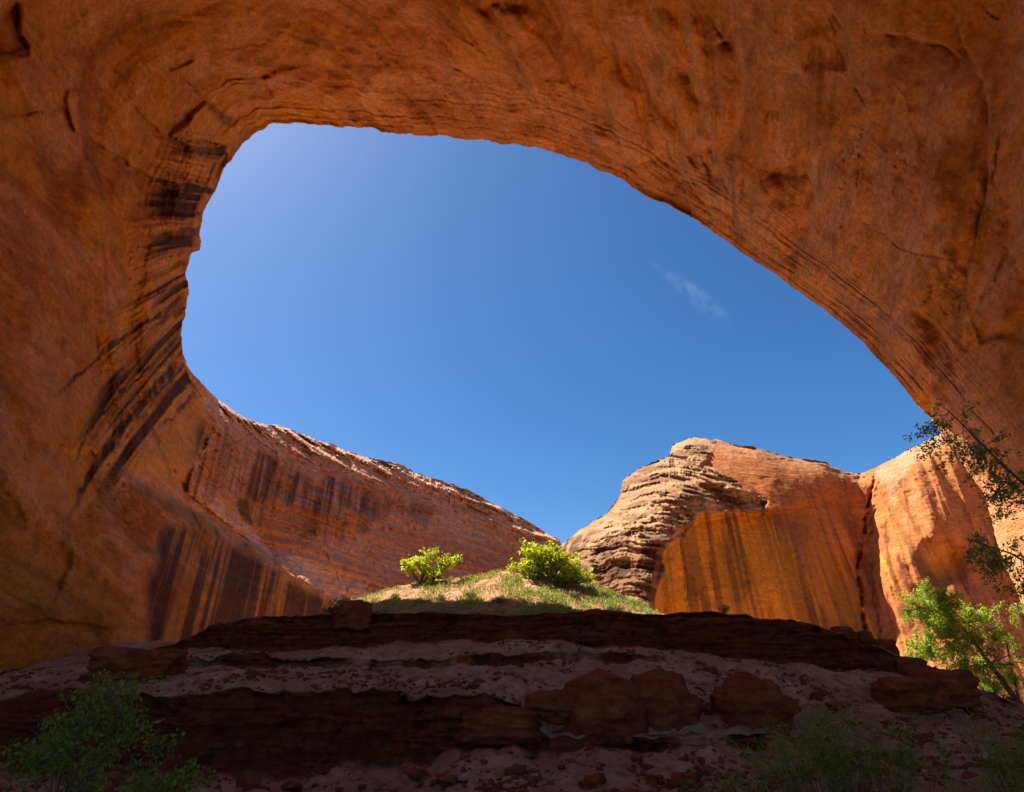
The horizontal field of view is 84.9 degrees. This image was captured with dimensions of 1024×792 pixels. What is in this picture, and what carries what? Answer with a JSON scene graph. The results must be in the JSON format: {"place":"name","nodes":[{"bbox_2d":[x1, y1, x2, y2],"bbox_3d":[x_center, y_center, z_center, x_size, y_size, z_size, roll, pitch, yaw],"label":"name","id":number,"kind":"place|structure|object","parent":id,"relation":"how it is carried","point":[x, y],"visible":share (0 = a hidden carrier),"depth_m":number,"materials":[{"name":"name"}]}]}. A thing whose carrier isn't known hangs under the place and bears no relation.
{"place":"outdoors","nodes":[
{"label":"outdoors","id":0,"kind":"place"},
{"bbox_2d":[181,356,560,604],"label":"cliff","id":1,"kind":"structure","parent":0,"point":[331,521],"depth_m":138.59,"materials":[{"name":"stone"}]},
{"bbox_2d":[0,0,1023,670],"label":"rock arch","id":2,"kind":"object","parent":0,"point":[854,166],"visible":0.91,"depth_m":62.04,"materials":[{"name":"stone"}]},
{"bbox_2d":[0,571,1023,791],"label":"bank","id":3,"kind":"structure","parent":0,"point":[377,735],"depth_m":18.24,"materials":[{"name":"brown gravel"}]},
{"bbox_2d":[0,669,215,791],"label":"leafy shrub","id":4,"kind":"object","parent":3,"relation":"on","point":[51,747],"visible":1,"depth_m":8.16,"materials":[{"name":"green plant"}]},
{"bbox_2d":[109,771,125,780],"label":"stone","id":5,"kind":"object","parent":3,"relation":"on","point":[116,773],"visible":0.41,"depth_m":14.16,"materials":[{"name":"brown stone"}]},
{"bbox_2d":[78,646,188,684],"bbox_3d":[-13.602,9.843,20.315,3.164,1.451,2.865,9,-29,-16],"label":"boulder","id":6,"kind":"object","parent":3,"relation":"on","point":[143,663],"visible":0.73,"depth_m":19.55,"materials":[{"name":"red stone"}]},
{"bbox_2d":[235,773,261,790],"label":"stone","id":7,"kind":"object","parent":3,"relation":"on","point":[247,781],"visible":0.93,"depth_m":12.58,"materials":[{"name":"red stone"}]},
{"bbox_2d":[246,669,256,675],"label":"stone","id":8,"kind":"object","parent":3,"relation":"on","point":[251,671],"visible":0.81,"depth_m":19.49,"materials":[{"name":"brown stone"}]},
{"bbox_2d":[261,785,270,790],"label":"stone","id":9,"kind":"object","parent":3,"relation":"on","point":[265,787],"visible":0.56,"depth_m":12.75,"materials":[{"name":"red stone"}]},
{"bbox_2d":[280,781,302,791],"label":"stone","id":10,"kind":"object","parent":3,"relation":"on","point":[293,786],"visible":0.97,"depth_m":12.94,"materials":[{"name":"red stone"}]},
{"bbox_2d":[318,602,336,615],"bbox_3d":[-9.428,11.197,29.449,1.456,0.719,1.250,-11,-30,20],"label":"scrub bush","id":11,"kind":"object","parent":3,"relation":"on","point":[330,610],"visible":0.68,"depth_m":29.41,"materials":[{"name":"green plant"}]},
{"bbox_2d":[329,593,371,609],"bbox_3d":[-8.526,10.917,29.534,2.254,1.256,2.003,0,-28,0],"label":"scrub bush","id":12,"kind":"object","parent":3,"relation":"on","point":[338,602],"visible":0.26,"depth_m":29.42,"materials":[{"name":"green plant"}]},
{"bbox_2d":[334,600,372,631],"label":"boulder","id":13,"kind":"object","parent":3,"relation":"on","point":[356,616],"visible":0.95,"depth_m":28.34,"materials":[{"name":"red stone"}]},
{"bbox_2d":[357,784,366,789],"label":"stone","id":14,"kind":"object","parent":3,"relation":"on","point":[362,787],"visible":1,"depth_m":12.46,"materials":[{"name":"red stone"}]},
{"bbox_2d":[389,592,399,597],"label":"shrub","id":15,"kind":"object","parent":3,"relation":"on","point":[396,595],"visible":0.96,"depth_m":45.68,"materials":[{"name":"yellow plant"}]},
{"bbox_2d":[403,766,429,779],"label":"stone","id":16,"kind":"object","parent":3,"relation":"on","point":[414,773],"visible":0.98,"depth_m":14.24,"materials":[{"name":"brown stone"}]},
{"bbox_2d":[414,598,425,604],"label":"shrub","id":17,"kind":"object","parent":3,"relation":"on","point":[417,601],"visible":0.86,"depth_m":43.40,"materials":[{"name":"green plant"}]},
{"bbox_2d":[400,547,462,584],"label":"bush","id":18,"kind":"object","parent":3,"relation":"on","point":[428,571],"visible":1,"depth_m":49.37,"materials":[{"name":"green plant"}]},
{"bbox_2d":[431,591,449,599],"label":"shrub","id":19,"kind":"object","parent":3,"relation":"on","point":[441,596],"visible":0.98,"depth_m":44.20,"materials":[{"name":"plant"}]},
{"bbox_2d":[435,772,457,786],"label":"stone","id":20,"kind":"object","parent":3,"relation":"on","point":[443,779],"visible":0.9,"depth_m":12.72,"materials":[{"name":"brown stone"}]},
{"bbox_2d":[453,682,461,686],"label":"stone","id":21,"kind":"object","parent":3,"relation":"on","point":[457,684],"visible":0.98,"depth_m":18.65,"materials":[{"name":"brown stone"}]},
{"bbox_2d":[458,753,470,758],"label":"stone","id":22,"kind":"object","parent":3,"relation":"on","point":[465,755],"visible":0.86,"depth_m":14.54,"materials":[{"name":"brown stone"}]},
{"bbox_2d":[457,653,474,665],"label":"stone","id":23,"kind":"object","parent":3,"relation":"on","point":[467,659],"visible":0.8,"depth_m":24.02,"materials":[{"name":"brown stone"}]},
{"bbox_2d":[462,591,476,597],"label":"shrub","id":24,"kind":"object","parent":3,"relation":"on","point":[469,594],"visible":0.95,"depth_m":43.91,"materials":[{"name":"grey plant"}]},
{"bbox_2d":[466,680,479,688],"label":"stone","id":25,"kind":"object","parent":3,"relation":"on","point":[474,684],"visible":0.95,"depth_m":18.71,"materials":[{"name":"brown stone"}]},
{"bbox_2d":[454,705,542,746],"bbox_3d":[-0.373,10.119,17.230,2.749,1.101,2.384,0,-28,0],"label":"boulder","id":26,"kind":"object","parent":3,"relation":"on","point":[498,726],"visible":0.92,"depth_m":16.40,"materials":[{"name":"red stone"}]},
{"bbox_2d":[489,595,507,603],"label":"shrub","id":27,"kind":"object","parent":3,"relation":"on","point":[499,599],"visible":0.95,"depth_m":41.64,"materials":[{"name":"green plant"}]},
{"bbox_2d":[350,568,663,614],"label":"grass","id":28,"kind":"structure","parent":3,"relation":"on","point":[553,597],"depth_m":44.05,"materials":[{"name":"green plant"}]},
{"bbox_2d":[504,764,526,775],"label":"stone","id":29,"kind":"object","parent":3,"relation":"on","point":[517,769],"visible":0.84,"depth_m":13.41,"materials":[{"name":"brown stone"}]},
{"bbox_2d":[542,583,555,588],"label":"shrub","id":30,"kind":"object","parent":3,"relation":"on","point":[550,586],"visible":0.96,"depth_m":45.54,"materials":[{"name":"plant"}]},
{"bbox_2d":[525,689,574,724],"bbox_3d":[1.310,10.091,18.198,1.913,1.004,1.682,0,-28,0],"label":"boulder","id":31,"kind":"object","parent":3,"relation":"on","point":[555,706],"visible":0.73,"depth_m":17.58,"materials":[{"name":"red stone"}]},
{"bbox_2d":[505,538,596,585],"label":"bushy tree","id":32,"kind":"object","parent":3,"relation":"on","point":[550,564],"visible":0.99,"depth_m":47.80,"materials":[{"name":"green plant"}]},
{"bbox_2d":[567,591,580,597],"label":"shrub","id":33,"kind":"object","parent":3,"relation":"on","point":[574,595],"visible":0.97,"depth_m":44.47,"materials":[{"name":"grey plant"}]},
{"bbox_2d":[584,584,596,591],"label":"shrub","id":34,"kind":"object","parent":3,"relation":"on","point":[593,588],"visible":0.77,"depth_m":47.20,"materials":[{"name":"green plant"}]},
{"bbox_2d":[582,772,606,789],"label":"stone","id":35,"kind":"object","parent":3,"relation":"on","point":[597,780],"visible":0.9,"depth_m":11.59,"materials":[{"name":"red stone"}]},
{"bbox_2d":[595,589,610,595],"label":"shrub","id":36,"kind":"object","parent":3,"relation":"on","point":[602,592],"visible":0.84,"depth_m":46.80,"materials":[{"name":"green plant"}]},
{"bbox_2d":[562,668,648,747],"bbox_3d":[3.025,10.193,18.147,3.004,2.466,2.634,0,-28,0],"label":"boulder","id":37,"kind":"object","parent":3,"relation":"on","point":[606,703],"visible":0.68,"depth_m":17.32,"materials":[{"name":"red stone"}]},
{"bbox_2d":[628,596,640,602],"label":"shrub","id":38,"kind":"object","parent":3,"relation":"on","point":[632,599],"visible":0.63,"depth_m":47.91,"materials":[{"name":"yellow plant"}]},
{"bbox_2d":[630,753,642,762],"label":"stone","id":39,"kind":"object","parent":3,"relation":"on","point":[636,757],"visible":0.97,"depth_m":14.44,"materials":[{"name":"brown stone"}]},
{"bbox_2d":[638,762,654,769],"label":"stone","id":40,"kind":"object","parent":3,"relation":"on","point":[645,766],"visible":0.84,"depth_m":13.96,"materials":[{"name":"brown stone"}]},
{"bbox_2d":[648,774,663,779],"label":"stone","id":41,"kind":"object","parent":3,"relation":"on","point":[654,776],"visible":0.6,"depth_m":12.96,"materials":[{"name":"brown stone"}]},
{"bbox_2d":[630,668,703,731],"bbox_3d":[4.980,10.346,18.618,2.583,2.347,2.645,0,-28,0],"label":"boulder","id":42,"kind":"object","parent":3,"relation":"on","point":[672,702],"visible":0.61,"depth_m":17.79,"materials":[{"name":"red stone"}]},
{"bbox_2d":[664,771,702,788],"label":"stone","id":43,"kind":"object","parent":3,"relation":"on","point":[673,782],"visible":0.82,"depth_m":11.51,"materials":[{"name":"red stone"}]},
{"bbox_2d":[696,660,706,664],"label":"stone","id":44,"kind":"object","parent":3,"relation":"on","point":[700,662],"visible":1,"depth_m":23.93,"materials":[{"name":"brown stone"}]},
{"bbox_2d":[704,666,717,673],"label":"stone","id":45,"kind":"object","parent":3,"relation":"on","point":[710,669],"visible":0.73,"depth_m":22.95,"materials":[{"name":"brown stone"}]},
{"bbox_2d":[715,604,729,613],"bbox_3d":[11.057,11.119,29.248,0.832,0.650,0.815,0,-28,0],"label":"grass tuft","id":46,"kind":"object","parent":3,"relation":"on","point":[723,607],"visible":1,"depth_m":29.23,"materials":[{"name":"green plant"}]},
{"bbox_2d":[709,671,801,735],"bbox_3d":[7.994,10.414,18.478,2.666,2.367,2.652,0,-28,0],"label":"boulder","id":47,"kind":"object","parent":3,"relation":"on","point":[747,699],"visible":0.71,"depth_m":17.63,"materials":[{"name":"red stone"}]},
{"bbox_2d":[810,692,823,697],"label":"stone","id":48,"kind":"object","parent":3,"relation":"on","point":[816,694],"visible":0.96,"depth_m":20.61,"materials":[{"name":"brown stone"}]},
{"bbox_2d":[818,689,828,695],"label":"stone","id":49,"kind":"object","parent":3,"relation":"on","point":[825,692],"visible":0.71,"depth_m":21.07,"materials":[{"name":"brown stone"}]},
{"bbox_2d":[824,701,846,709],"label":"stone","id":50,"kind":"object","parent":3,"relation":"on","point":[832,704],"visible":0.91,"depth_m":19.54,"materials":[{"name":"brown stone"}]},
{"bbox_2d":[680,699,1004,791],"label":"feathery bush","id":51,"kind":"object","parent":3,"relation":"on","point":[834,750],"visible":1,"depth_m":9.10,"materials":[{"name":"green plant"}]},
{"bbox_2d":[830,626,858,640],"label":"boulder","id":52,"kind":"object","parent":3,"relation":"on","point":[847,630],"visible":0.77,"depth_m":28.98,"materials":[{"name":"red stone"}]},
{"bbox_2d":[857,630,875,643],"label":"boulder","id":53,"kind":"object","parent":3,"relation":"on","point":[866,637],"visible":0.95,"depth_m":28.63,"materials":[{"name":"red stone"}]},
{"bbox_2d":[880,720,892,725],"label":"stone","id":54,"kind":"object","parent":3,"relation":"on","point":[885,722],"visible":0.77,"depth_m":18.04,"materials":[{"name":"brown stone"}]},
{"bbox_2d":[875,638,899,654],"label":"boulder","id":55,"kind":"object","parent":3,"relation":"on","point":[890,645],"visible":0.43,"depth_m":31.70,"materials":[{"name":"red stone"}]},
{"bbox_2d":[899,716,912,721],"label":"stone","id":56,"kind":"object","parent":3,"relation":"on","point":[907,718],"visible":0.91,"depth_m":19.03,"materials":[{"name":"brown stone"}]},
{"bbox_2d":[894,656,929,673],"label":"boulder","id":57,"kind":"object","parent":3,"relation":"on","point":[905,664],"visible":0.72,"depth_m":27.19,"materials":[{"name":"red stone"}]},
{"bbox_2d":[869,676,957,715],"bbox_3d":[14.720,11.105,20.589,2.523,1.459,2.280,0,-28,0],"label":"boulder","id":58,"kind":"object","parent":3,"relation":"on","point":[919,695],"visible":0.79,"depth_m":19.93,"materials":[{"name":"red stone"}]},
{"bbox_2d":[932,778,944,786],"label":"stone","id":59,"kind":"object","parent":3,"relation":"on","point":[938,782],"visible":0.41,"depth_m":11.22,"materials":[{"name":"red stone"}]},
{"bbox_2d":[908,669,982,709],"bbox_3d":[16.708,11.351,21.653,2.262,1.479,2.235,-7,-29,13],"label":"boulder","id":60,"kind":"object","parent":3,"relation":"on","point":[960,685],"visible":0.52,"depth_m":20.88,"materials":[{"name":"red stone"}]},
{"bbox_2d":[897,576,1023,703],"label":"tree","id":61,"kind":"object","parent":3,"relation":"on","point":[951,625],"visible":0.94,"depth_m":44.08,"materials":[{"name":"green plant"}]},
{"bbox_2d":[903,395,1023,602],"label":"tree","id":62,"kind":"object","parent":3,"relation":"on","point":[995,563],"visible":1,"depth_m":13.65,"materials":[{"name":"green plant"}]},
{"bbox_2d":[964,709,987,716],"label":"stone","id":63,"kind":"object","parent":3,"relation":"on","point":[976,712],"visible":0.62,"depth_m":20.32,"materials":[{"name":"brown stone"}]},
{"bbox_2d":[949,704,1023,791],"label":"feathery bush","id":64,"kind":"object","parent":3,"relation":"on","point":[999,763],"visible":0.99,"depth_m":9.72,"materials":[{"name":"green plant"}]},
{"bbox_2d":[181,122,940,543],"label":"sky","id":65,"kind":"structure","parent":0,"point":[528,331],"materials":[{"name":"blue"}]},
{"bbox_2d":[558,437,876,631],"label":"cliff","id":66,"kind":"structure","parent":0,"point":[692,524],"depth_m":146.23,"materials":[{"name":"stone"}]},
{"bbox_2d":[860,433,1023,702],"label":"cliff","id":67,"kind":"structure","parent":0,"point":[916,526],"depth_m":146.72,"materials":[{"name":"stone"}]}
]}

